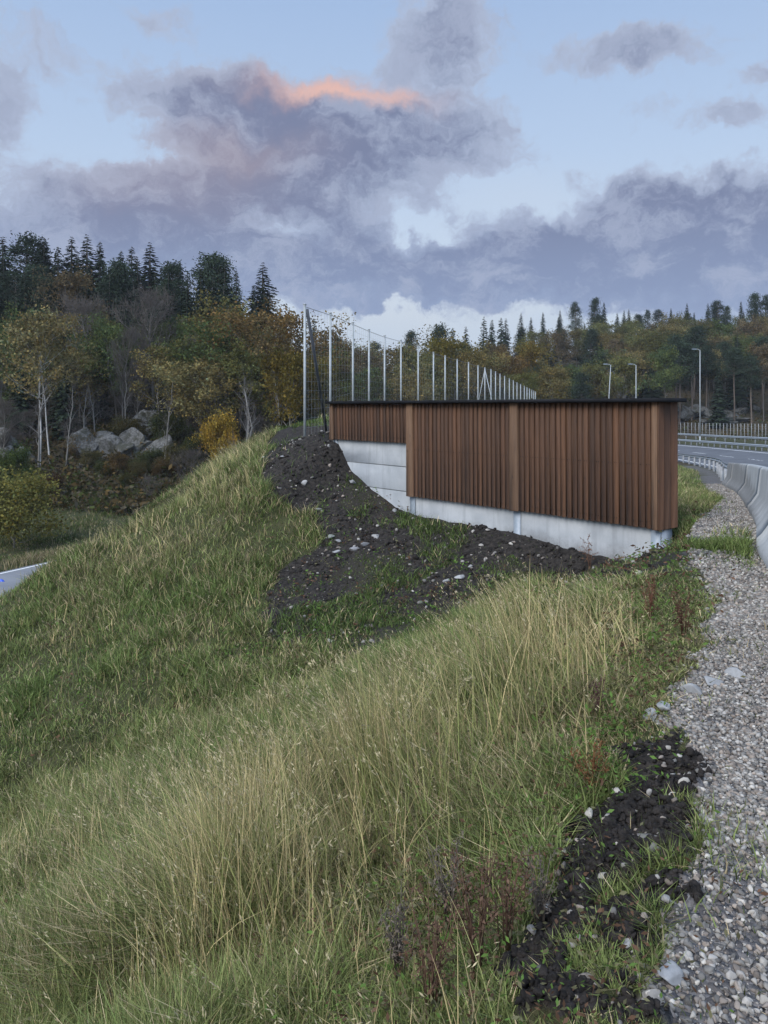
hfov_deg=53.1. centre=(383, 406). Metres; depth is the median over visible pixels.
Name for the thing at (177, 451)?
leafy bush
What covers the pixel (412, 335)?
pine tree
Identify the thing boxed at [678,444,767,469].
road
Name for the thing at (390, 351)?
broadleaf tree
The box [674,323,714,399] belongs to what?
pine tree
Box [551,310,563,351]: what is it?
spruce tree
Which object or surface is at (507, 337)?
spruce tree
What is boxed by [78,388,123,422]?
twiggy bush
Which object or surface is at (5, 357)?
broadleaf tree
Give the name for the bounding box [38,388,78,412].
twiggy bush
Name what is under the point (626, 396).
rock outcrop
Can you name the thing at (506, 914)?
dry weed
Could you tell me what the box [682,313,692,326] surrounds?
pine tree
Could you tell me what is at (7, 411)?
bare tree
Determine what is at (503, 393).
pine tree
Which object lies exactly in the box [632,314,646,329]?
pine tree
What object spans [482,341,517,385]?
broadleaf tree
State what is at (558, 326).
spruce tree
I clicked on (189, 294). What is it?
spruce tree
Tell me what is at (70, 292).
spruce tree
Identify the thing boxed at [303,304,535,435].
wire fence
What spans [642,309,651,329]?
pine tree
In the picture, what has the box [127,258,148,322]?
spruce tree
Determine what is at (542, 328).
spruce tree
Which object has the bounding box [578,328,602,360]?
pine tree
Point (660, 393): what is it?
spruce tree
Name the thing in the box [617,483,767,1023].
gravel
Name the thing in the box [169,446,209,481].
twiggy bush
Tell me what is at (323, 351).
broadleaf tree
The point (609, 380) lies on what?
street lamp
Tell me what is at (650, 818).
soil clods
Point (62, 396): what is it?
spruce tree
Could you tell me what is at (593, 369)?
broadleaf tree
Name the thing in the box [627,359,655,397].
pine tree
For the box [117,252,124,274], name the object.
spruce tree
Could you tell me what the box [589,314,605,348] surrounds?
pine tree
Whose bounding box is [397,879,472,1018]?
dry weed
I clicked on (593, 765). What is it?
dry weed
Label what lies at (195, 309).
spruce tree
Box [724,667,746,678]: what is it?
stone
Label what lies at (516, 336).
pine tree
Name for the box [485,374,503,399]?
broadleaf tree
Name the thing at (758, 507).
concrete barrier
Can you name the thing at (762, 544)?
concrete barrier
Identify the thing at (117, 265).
pine tree
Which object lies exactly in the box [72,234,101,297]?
spruce tree
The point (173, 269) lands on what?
pine tree
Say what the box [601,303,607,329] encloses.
spruce tree
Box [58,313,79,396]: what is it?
spruce tree
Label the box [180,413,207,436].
twiggy bush
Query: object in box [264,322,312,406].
broadleaf tree
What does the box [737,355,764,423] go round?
pine tree
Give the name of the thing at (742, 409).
rock outcrop
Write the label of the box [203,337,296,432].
broadleaf tree
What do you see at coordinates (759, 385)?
spruce tree
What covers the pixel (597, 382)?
broadleaf tree
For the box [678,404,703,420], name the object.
rock outcrop
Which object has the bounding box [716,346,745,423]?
pine tree
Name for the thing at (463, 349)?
pine tree
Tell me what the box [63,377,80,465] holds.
bare sapling
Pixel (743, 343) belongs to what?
broadleaf tree
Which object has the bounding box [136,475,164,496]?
twiggy bush
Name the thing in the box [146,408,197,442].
leafy bush
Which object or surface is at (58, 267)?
spruce tree
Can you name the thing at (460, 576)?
stone
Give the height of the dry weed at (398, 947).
0.356 m
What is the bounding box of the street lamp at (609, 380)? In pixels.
[603,364,610,398]
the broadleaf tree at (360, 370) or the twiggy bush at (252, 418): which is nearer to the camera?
the twiggy bush at (252, 418)
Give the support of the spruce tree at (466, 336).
on the ground at (308, 443)
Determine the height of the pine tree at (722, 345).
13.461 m
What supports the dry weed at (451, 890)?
on the ground at (308, 443)
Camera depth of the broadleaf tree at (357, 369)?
94.64 m
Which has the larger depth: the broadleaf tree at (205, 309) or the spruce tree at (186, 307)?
the spruce tree at (186, 307)
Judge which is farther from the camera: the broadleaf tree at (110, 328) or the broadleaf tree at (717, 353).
the broadleaf tree at (717, 353)
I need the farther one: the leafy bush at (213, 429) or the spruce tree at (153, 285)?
the spruce tree at (153, 285)
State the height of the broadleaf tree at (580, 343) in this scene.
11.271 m
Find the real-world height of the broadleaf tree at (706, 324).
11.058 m
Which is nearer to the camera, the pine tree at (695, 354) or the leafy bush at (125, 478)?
the leafy bush at (125, 478)
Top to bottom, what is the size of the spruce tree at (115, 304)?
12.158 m
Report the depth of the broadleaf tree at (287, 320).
76.88 m
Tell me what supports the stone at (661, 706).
on the ground at (308, 443)
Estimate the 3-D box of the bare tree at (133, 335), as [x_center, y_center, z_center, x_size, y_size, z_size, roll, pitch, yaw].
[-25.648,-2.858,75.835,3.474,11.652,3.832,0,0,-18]
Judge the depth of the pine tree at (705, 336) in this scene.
168.13 m
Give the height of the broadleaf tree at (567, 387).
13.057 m
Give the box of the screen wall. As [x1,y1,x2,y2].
[324,398,686,560]
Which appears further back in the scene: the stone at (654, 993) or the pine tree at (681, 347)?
the pine tree at (681, 347)
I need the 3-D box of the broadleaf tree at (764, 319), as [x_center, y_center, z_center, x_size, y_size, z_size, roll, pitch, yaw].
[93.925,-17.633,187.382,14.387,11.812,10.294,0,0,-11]
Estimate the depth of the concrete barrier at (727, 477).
27.85 m
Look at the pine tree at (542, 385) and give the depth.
147.12 m
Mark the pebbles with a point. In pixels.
(601, 875)
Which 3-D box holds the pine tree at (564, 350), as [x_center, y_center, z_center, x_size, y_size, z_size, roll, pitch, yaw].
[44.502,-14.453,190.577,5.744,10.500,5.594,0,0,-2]
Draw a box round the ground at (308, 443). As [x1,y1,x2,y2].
[0,355,767,1023]
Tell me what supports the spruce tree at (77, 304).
on the ground at (308, 443)
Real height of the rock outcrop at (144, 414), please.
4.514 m
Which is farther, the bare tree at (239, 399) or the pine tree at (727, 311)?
the pine tree at (727, 311)
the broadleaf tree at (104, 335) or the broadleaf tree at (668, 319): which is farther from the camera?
the broadleaf tree at (668, 319)
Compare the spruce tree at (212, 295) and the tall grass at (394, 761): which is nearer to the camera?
the tall grass at (394, 761)
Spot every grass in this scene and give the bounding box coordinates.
[0,414,767,1023]
[0,419,701,1023]
[0,431,268,570]
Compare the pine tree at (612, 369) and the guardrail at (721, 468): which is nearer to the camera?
the guardrail at (721, 468)
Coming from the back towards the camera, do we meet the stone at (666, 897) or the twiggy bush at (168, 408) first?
the twiggy bush at (168, 408)
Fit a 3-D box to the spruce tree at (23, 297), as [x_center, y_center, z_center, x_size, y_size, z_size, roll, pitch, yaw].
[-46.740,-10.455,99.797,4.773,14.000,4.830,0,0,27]
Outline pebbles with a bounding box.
[263,431,704,1003]
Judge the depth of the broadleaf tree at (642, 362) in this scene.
148.10 m
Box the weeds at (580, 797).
[0,483,767,1023]
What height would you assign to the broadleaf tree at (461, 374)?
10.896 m
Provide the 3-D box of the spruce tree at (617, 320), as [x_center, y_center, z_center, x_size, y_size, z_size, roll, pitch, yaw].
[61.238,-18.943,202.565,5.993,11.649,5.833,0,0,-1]
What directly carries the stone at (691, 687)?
on the gravel
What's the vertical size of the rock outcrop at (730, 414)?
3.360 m
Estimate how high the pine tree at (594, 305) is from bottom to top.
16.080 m
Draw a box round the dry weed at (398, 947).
[376,880,419,984]
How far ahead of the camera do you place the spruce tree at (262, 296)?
105.95 m
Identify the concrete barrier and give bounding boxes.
[722,463,732,485]
[725,463,747,493]
[738,464,764,509]
[748,467,767,537]
[756,526,767,567]
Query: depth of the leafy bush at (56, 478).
61.97 m
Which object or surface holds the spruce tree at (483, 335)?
on the ground at (308, 443)
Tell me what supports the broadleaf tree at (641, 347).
on the ground at (308, 443)
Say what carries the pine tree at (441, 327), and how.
on the ground at (308, 443)
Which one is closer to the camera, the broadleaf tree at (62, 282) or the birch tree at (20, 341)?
the birch tree at (20, 341)
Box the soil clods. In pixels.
[258,432,713,1023]
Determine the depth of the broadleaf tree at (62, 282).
97.59 m
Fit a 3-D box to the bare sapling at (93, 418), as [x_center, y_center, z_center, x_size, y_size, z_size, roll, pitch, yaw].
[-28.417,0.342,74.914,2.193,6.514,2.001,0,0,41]
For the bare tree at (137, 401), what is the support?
on the ground at (308, 443)
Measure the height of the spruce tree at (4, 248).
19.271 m
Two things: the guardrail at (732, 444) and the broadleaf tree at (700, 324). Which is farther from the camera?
the broadleaf tree at (700, 324)
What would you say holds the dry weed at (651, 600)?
on the ground at (308, 443)
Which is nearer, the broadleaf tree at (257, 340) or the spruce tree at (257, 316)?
the broadleaf tree at (257, 340)
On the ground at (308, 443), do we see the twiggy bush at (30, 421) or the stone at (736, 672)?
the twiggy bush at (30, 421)
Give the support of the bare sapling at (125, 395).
on the ground at (308, 443)
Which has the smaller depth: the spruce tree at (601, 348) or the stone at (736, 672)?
the stone at (736, 672)
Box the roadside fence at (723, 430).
[680,423,767,440]
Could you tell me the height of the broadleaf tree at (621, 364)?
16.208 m
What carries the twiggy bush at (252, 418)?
on the ground at (308, 443)
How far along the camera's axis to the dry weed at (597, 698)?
4.04 m
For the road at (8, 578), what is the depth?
37.07 m
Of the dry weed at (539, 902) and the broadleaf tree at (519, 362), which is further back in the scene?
the broadleaf tree at (519, 362)
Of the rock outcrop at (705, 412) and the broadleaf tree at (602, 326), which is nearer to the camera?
the rock outcrop at (705, 412)
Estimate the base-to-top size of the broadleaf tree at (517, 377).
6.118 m
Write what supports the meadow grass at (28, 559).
on the ground at (308, 443)
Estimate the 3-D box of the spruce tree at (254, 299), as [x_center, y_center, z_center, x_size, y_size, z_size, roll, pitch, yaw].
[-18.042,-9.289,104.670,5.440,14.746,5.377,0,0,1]
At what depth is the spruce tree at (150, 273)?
118.97 m
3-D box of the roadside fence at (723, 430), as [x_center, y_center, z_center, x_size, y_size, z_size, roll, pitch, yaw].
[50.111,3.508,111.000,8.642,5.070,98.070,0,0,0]
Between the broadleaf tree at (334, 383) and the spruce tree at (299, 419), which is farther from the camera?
the broadleaf tree at (334, 383)
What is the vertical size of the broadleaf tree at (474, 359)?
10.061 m
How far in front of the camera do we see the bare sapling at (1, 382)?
81.25 m
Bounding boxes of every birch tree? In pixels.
[0,304,95,465]
[0,313,89,463]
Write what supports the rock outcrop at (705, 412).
on the ground at (308, 443)
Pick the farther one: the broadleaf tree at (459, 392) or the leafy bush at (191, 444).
the broadleaf tree at (459, 392)
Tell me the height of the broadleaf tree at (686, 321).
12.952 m
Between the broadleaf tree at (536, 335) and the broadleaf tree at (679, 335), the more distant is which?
the broadleaf tree at (536, 335)
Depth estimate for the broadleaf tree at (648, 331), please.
176.95 m
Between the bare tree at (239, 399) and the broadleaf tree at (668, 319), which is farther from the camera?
the broadleaf tree at (668, 319)
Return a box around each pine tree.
[0,230,63,304]
[0,271,22,322]
[2,262,56,344]
[14,263,64,337]
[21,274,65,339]
[91,269,144,347]
[96,257,143,327]
[148,259,193,336]
[148,279,183,341]
[176,251,245,322]
[192,251,244,316]
[366,342,382,365]
[403,329,421,369]
[428,322,454,345]
[456,341,473,356]
[497,376,517,399]
[510,328,526,355]
[514,366,532,398]
[526,365,552,398]
[554,328,572,365]
[566,301,582,339]
[568,371,596,398]
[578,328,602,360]
[584,297,604,352]
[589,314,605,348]
[605,362,619,387]
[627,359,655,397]
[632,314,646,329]
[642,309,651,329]
[649,309,665,328]
[657,339,703,424]
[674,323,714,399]
[676,342,708,420]
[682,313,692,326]
[687,344,726,406]
[696,325,711,365]
[706,300,730,330]
[713,340,732,398]
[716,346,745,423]
[724,306,731,323]
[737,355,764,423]
[745,293,765,323]
[745,334,767,408]
[755,294,767,326]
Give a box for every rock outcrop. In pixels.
[0,427,18,447]
[0,445,37,463]
[66,427,134,458]
[118,427,174,458]
[132,409,162,439]
[612,371,639,397]
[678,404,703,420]
[698,417,753,423]
[701,406,712,417]
[723,410,739,416]
[731,401,760,413]
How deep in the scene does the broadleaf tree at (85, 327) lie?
90.58 m
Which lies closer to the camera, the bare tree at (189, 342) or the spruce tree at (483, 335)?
the bare tree at (189, 342)
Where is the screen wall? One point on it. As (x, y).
(568, 473)
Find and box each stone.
[349,546,359,550]
[454,575,464,578]
[623,938,632,947]
[637,833,656,852]
[642,708,656,721]
[642,989,664,1005]
[656,701,670,711]
[657,960,683,985]
[661,894,676,905]
[680,683,701,694]
[703,676,723,685]
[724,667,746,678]
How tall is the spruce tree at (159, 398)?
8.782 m
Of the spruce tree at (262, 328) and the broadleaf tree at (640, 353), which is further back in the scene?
the broadleaf tree at (640, 353)
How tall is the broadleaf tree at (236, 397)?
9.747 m
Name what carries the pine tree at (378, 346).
on the ground at (308, 443)
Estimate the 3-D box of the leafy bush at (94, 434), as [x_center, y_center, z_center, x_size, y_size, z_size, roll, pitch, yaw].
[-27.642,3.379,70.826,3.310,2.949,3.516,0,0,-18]
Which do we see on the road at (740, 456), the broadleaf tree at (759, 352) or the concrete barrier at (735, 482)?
the concrete barrier at (735, 482)
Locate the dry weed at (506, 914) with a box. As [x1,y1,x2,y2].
[475,846,544,957]
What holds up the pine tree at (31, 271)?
on the ground at (308, 443)
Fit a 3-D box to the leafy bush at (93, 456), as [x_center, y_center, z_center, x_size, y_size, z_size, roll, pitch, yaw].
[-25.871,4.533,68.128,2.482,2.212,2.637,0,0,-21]
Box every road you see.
[0,559,59,594]
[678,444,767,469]
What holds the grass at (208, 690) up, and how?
on the ground at (308, 443)
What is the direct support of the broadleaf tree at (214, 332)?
on the ground at (308, 443)
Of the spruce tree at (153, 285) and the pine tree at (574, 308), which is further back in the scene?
the pine tree at (574, 308)
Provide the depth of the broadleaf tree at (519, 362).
102.88 m
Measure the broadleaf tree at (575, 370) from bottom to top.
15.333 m
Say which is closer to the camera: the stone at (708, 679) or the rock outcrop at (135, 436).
the stone at (708, 679)
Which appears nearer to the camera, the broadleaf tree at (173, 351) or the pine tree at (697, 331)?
the broadleaf tree at (173, 351)
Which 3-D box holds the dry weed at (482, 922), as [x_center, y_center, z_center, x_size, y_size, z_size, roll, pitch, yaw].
[0.286,1.610,2.424,0.198,0.457,0.169,0,0,0]
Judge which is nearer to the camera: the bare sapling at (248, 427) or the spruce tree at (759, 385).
the bare sapling at (248, 427)
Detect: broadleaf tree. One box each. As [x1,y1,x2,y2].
[0,301,65,375]
[0,320,19,355]
[0,337,18,391]
[0,346,70,407]
[24,264,113,333]
[25,349,58,423]
[46,345,114,424]
[50,307,124,346]
[66,329,139,390]
[67,310,148,399]
[71,316,139,417]
[126,344,190,436]
[143,315,191,367]
[145,334,219,428]
[146,357,240,460]
[160,314,255,431]
[160,324,193,380]
[170,313,201,340]
[175,288,273,413]
[179,343,259,438]
[184,314,233,378]
[198,297,361,424]
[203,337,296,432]
[232,337,271,418]
[235,329,272,412]
[245,338,323,425]
[254,342,339,426]
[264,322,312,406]
[310,352,357,400]
[314,342,364,395]
[323,336,394,400]
[327,344,390,400]
[334,365,397,400]
[348,332,446,400]
[379,356,449,400]
[386,342,463,400]
[415,324,493,399]
[427,366,470,399]
[440,357,499,399]
[452,346,512,399]
[480,346,534,399]
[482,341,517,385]
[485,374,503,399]
[501,368,544,399]
[503,337,564,398]
[515,327,555,360]
[528,358,572,398]
[537,326,577,362]
[553,362,587,398]
[553,376,574,398]
[561,327,587,366]
[569,326,612,356]
[573,361,612,398]
[578,318,627,354]
[581,330,613,361]
[582,366,617,398]
[585,346,631,374]
[587,372,621,398]
[596,331,635,358]
[599,353,643,397]
[605,345,657,371]
[614,322,659,353]
[616,319,643,334]
[619,353,657,394]
[624,333,658,370]
[629,316,701,353]
[629,340,655,355]
[637,323,656,348]
[640,331,689,365]
[640,345,688,397]
[654,312,687,330]
[655,326,708,380]
[656,310,714,331]
[658,342,676,382]
[683,319,713,329]
[687,320,725,336]
[690,329,747,393]
[696,347,726,408]
[704,318,753,337]
[708,334,730,391]
[722,314,767,339]
[726,335,754,363]
[727,316,750,331]
[742,341,767,421]
[750,311,767,325]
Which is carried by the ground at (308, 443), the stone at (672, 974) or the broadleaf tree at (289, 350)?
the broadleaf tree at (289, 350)
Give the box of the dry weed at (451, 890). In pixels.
[419,830,468,928]
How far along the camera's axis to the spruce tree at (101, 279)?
109.51 m
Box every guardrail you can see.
[678,433,767,443]
[678,439,767,450]
[678,453,727,480]
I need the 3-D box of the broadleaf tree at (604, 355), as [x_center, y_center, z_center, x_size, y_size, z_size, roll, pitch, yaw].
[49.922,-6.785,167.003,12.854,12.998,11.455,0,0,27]
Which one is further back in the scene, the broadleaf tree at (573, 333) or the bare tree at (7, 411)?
the broadleaf tree at (573, 333)
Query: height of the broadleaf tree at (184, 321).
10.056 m
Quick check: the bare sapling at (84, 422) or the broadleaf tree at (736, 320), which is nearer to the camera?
the bare sapling at (84, 422)
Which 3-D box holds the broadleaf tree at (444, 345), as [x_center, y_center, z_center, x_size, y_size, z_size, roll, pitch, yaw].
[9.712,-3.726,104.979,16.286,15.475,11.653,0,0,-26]
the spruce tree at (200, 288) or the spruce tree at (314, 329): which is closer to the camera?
the spruce tree at (200, 288)
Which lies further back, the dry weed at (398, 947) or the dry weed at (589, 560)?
the dry weed at (589, 560)
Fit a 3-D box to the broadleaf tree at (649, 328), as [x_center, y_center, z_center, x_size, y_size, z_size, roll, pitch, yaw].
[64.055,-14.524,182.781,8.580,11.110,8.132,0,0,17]
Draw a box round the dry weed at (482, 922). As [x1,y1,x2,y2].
[443,840,503,986]
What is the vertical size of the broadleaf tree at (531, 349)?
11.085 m
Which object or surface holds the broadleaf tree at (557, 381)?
on the ground at (308, 443)
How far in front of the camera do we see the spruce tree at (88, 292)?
102.46 m
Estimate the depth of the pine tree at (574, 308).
204.63 m
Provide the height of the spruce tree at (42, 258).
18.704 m
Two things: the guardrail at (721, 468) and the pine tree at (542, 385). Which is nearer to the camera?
the guardrail at (721, 468)
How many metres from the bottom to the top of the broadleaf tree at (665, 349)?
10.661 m
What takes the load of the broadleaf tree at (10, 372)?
on the ground at (308, 443)
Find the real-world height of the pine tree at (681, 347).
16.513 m
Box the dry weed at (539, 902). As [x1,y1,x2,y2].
[518,842,562,923]
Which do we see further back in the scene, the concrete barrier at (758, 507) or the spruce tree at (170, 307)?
the spruce tree at (170, 307)
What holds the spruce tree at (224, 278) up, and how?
on the ground at (308, 443)
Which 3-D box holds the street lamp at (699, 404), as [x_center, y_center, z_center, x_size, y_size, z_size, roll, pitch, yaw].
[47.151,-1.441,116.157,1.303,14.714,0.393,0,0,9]
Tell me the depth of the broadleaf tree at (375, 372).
87.45 m
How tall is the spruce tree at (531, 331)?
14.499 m
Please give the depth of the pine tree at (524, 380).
151.35 m
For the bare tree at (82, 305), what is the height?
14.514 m
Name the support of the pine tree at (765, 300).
on the ground at (308, 443)
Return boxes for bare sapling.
[0,348,9,421]
[24,376,52,467]
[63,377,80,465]
[78,388,97,432]
[81,378,104,431]
[117,370,133,418]
[159,382,176,458]
[223,376,269,447]
[231,365,256,436]
[243,399,261,437]
[266,370,288,428]
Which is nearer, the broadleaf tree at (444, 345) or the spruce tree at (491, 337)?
the broadleaf tree at (444, 345)
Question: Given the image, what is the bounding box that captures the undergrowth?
[0,374,767,518]
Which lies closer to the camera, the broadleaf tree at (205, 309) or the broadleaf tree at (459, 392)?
the broadleaf tree at (205, 309)
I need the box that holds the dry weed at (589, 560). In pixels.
[579,534,598,565]
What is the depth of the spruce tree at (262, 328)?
98.51 m
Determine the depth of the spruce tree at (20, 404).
78.18 m
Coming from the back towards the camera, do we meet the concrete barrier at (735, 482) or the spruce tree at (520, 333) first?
the spruce tree at (520, 333)
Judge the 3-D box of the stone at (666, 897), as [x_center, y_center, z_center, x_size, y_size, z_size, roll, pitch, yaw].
[0.902,1.563,2.437,0.047,0.029,0.037,0,0,0]
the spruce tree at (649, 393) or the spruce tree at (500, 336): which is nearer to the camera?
the spruce tree at (649, 393)
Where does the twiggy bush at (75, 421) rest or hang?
on the ground at (308, 443)
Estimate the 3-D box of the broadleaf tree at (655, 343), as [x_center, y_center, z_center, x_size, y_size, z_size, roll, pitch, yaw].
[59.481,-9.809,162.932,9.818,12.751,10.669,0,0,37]
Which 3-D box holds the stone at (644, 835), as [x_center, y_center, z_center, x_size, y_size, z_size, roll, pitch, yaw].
[0.976,1.591,2.799,0.089,0.058,0.093,0,0,0]
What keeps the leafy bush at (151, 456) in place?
on the ground at (308, 443)
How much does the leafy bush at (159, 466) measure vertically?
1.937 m
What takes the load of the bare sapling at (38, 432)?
on the ground at (308, 443)
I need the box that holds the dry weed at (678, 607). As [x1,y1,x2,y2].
[669,584,700,638]
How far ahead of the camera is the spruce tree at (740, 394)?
148.96 m
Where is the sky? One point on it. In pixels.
(403, 166)
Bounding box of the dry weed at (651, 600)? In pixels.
[641,574,659,621]
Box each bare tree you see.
[0,395,27,459]
[51,289,121,417]
[106,321,141,418]
[110,280,184,408]
[119,354,157,414]
[128,325,156,375]
[176,330,199,436]
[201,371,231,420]
[232,356,258,429]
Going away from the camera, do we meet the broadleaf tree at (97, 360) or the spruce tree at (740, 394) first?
the broadleaf tree at (97, 360)
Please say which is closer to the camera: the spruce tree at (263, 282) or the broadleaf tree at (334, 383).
the broadleaf tree at (334, 383)
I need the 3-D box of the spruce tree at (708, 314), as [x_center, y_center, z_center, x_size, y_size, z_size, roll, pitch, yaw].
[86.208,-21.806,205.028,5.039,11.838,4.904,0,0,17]
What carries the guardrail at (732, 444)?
on the ground at (308, 443)
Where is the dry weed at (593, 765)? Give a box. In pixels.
[564,735,612,795]
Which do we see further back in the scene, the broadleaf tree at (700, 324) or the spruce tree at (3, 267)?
the broadleaf tree at (700, 324)
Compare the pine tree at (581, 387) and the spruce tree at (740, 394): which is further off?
the spruce tree at (740, 394)
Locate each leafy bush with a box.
[0,440,37,480]
[0,463,73,547]
[43,472,64,494]
[66,428,96,455]
[77,446,102,467]
[92,459,112,474]
[104,415,150,436]
[106,450,132,472]
[116,473,134,484]
[125,445,163,472]
[126,460,149,476]
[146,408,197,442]
[150,456,181,475]
[162,440,197,469]
[177,433,214,461]
[188,403,240,460]
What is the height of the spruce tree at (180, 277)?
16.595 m
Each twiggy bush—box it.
[10,404,54,443]
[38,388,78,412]
[58,415,92,436]
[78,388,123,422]
[100,393,145,420]
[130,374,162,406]
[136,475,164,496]
[147,400,182,425]
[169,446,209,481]
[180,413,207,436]
[249,416,278,433]
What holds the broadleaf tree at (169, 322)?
on the ground at (308, 443)
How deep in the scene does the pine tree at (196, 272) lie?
113.58 m
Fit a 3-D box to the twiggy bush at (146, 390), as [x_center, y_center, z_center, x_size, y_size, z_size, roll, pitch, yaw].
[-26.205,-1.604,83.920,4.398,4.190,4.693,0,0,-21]
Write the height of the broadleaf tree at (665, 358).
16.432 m
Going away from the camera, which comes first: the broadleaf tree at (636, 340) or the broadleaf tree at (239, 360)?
the broadleaf tree at (239, 360)
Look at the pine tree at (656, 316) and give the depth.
204.92 m
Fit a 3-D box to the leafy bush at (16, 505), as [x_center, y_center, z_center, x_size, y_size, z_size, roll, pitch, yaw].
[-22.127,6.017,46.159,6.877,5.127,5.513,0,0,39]
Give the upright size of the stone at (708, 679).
0.056 m
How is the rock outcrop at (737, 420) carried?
on the ground at (308, 443)
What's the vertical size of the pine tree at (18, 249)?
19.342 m
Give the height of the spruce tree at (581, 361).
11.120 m
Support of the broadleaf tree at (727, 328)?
on the ground at (308, 443)
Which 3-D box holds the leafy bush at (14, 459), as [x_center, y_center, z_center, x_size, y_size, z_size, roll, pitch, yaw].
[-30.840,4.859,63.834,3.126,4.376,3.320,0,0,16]
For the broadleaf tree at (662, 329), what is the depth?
171.48 m
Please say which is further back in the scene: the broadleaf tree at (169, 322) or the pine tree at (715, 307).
the pine tree at (715, 307)
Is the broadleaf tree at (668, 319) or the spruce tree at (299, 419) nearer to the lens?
the spruce tree at (299, 419)
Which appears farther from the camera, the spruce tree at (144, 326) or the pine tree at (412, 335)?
the pine tree at (412, 335)
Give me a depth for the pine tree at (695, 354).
144.51 m
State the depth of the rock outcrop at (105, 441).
70.14 m
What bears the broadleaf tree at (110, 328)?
on the ground at (308, 443)
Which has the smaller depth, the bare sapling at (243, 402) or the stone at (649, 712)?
the stone at (649, 712)
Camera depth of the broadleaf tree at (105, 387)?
78.72 m
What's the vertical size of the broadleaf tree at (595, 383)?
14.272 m
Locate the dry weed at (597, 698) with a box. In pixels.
[584,675,607,715]
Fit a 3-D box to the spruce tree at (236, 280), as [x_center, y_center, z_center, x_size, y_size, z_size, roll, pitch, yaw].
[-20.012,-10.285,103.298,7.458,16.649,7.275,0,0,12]
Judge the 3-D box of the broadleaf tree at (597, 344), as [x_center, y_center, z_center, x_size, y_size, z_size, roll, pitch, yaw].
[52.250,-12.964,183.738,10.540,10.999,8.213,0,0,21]
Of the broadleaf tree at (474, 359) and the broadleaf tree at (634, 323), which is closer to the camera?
the broadleaf tree at (474, 359)
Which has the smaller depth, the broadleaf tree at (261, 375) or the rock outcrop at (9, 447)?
the rock outcrop at (9, 447)
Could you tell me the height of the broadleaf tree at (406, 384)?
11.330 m
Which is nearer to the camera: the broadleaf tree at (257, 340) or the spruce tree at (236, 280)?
the broadleaf tree at (257, 340)
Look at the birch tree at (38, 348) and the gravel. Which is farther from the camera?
the birch tree at (38, 348)
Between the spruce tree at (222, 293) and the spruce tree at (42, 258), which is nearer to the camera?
the spruce tree at (222, 293)
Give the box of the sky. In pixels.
[0,0,767,378]
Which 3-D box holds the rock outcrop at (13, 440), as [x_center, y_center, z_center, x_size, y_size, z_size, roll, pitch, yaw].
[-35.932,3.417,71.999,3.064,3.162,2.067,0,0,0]
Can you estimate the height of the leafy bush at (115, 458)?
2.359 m
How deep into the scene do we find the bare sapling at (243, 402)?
71.11 m
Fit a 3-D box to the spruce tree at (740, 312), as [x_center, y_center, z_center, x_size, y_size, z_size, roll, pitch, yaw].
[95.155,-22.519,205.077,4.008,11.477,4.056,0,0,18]
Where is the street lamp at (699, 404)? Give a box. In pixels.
[692,349,700,443]
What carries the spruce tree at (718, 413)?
on the ground at (308, 443)
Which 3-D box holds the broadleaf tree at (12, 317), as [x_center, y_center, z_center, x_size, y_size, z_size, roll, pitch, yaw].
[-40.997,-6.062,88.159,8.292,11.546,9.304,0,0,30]
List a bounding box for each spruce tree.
[0,237,19,304]
[0,258,10,311]
[0,284,14,365]
[1,344,41,434]
[14,274,30,350]
[35,238,54,276]
[43,344,84,439]
[49,247,67,309]
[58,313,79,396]
[60,237,82,300]
[60,263,71,312]
[64,273,85,372]
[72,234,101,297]
[73,257,83,298]
[80,269,93,332]
[89,242,105,307]
[90,340,114,419]
[96,261,106,307]
[96,275,122,379]
[109,296,129,385]
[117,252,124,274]
[120,247,148,338]
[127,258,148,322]
[133,301,149,382]
[135,331,166,406]
[138,242,162,300]
[150,274,157,324]
[153,273,180,366]
[164,362,184,421]
[174,261,187,305]
[178,271,194,317]
[180,289,192,386]
[192,299,200,319]
[193,270,207,323]
[203,281,220,354]
[216,285,233,391]
[217,265,231,307]
[228,268,247,317]
[246,262,278,326]
[247,286,258,327]
[249,303,259,382]
[256,299,271,390]
[258,285,270,326]
[282,339,316,422]
[309,319,319,354]
[463,328,470,344]
[475,317,490,394]
[487,320,496,346]
[489,318,507,393]
[502,320,513,361]
[511,314,535,367]
[527,318,536,365]
[540,313,545,339]
[541,331,554,366]
[550,317,566,360]
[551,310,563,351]
[570,326,580,359]
[577,323,589,363]
[597,342,604,361]
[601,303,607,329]
[612,315,619,351]
[639,363,661,397]
[651,370,666,397]
[705,305,711,321]
[707,360,731,428]
[714,334,759,409]
[737,302,743,326]
[749,355,766,389]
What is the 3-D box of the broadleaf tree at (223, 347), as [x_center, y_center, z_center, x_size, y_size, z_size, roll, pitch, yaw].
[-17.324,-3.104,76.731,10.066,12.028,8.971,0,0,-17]
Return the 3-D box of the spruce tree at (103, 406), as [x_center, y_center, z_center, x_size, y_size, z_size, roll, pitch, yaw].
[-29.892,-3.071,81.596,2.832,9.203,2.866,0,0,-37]
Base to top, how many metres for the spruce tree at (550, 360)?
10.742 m
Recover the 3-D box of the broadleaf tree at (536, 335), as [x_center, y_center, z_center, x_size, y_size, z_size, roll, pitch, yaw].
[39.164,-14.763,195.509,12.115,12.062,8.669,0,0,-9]
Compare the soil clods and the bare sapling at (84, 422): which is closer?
the soil clods
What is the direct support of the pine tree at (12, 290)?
on the ground at (308, 443)
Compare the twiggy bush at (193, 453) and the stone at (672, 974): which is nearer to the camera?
the stone at (672, 974)

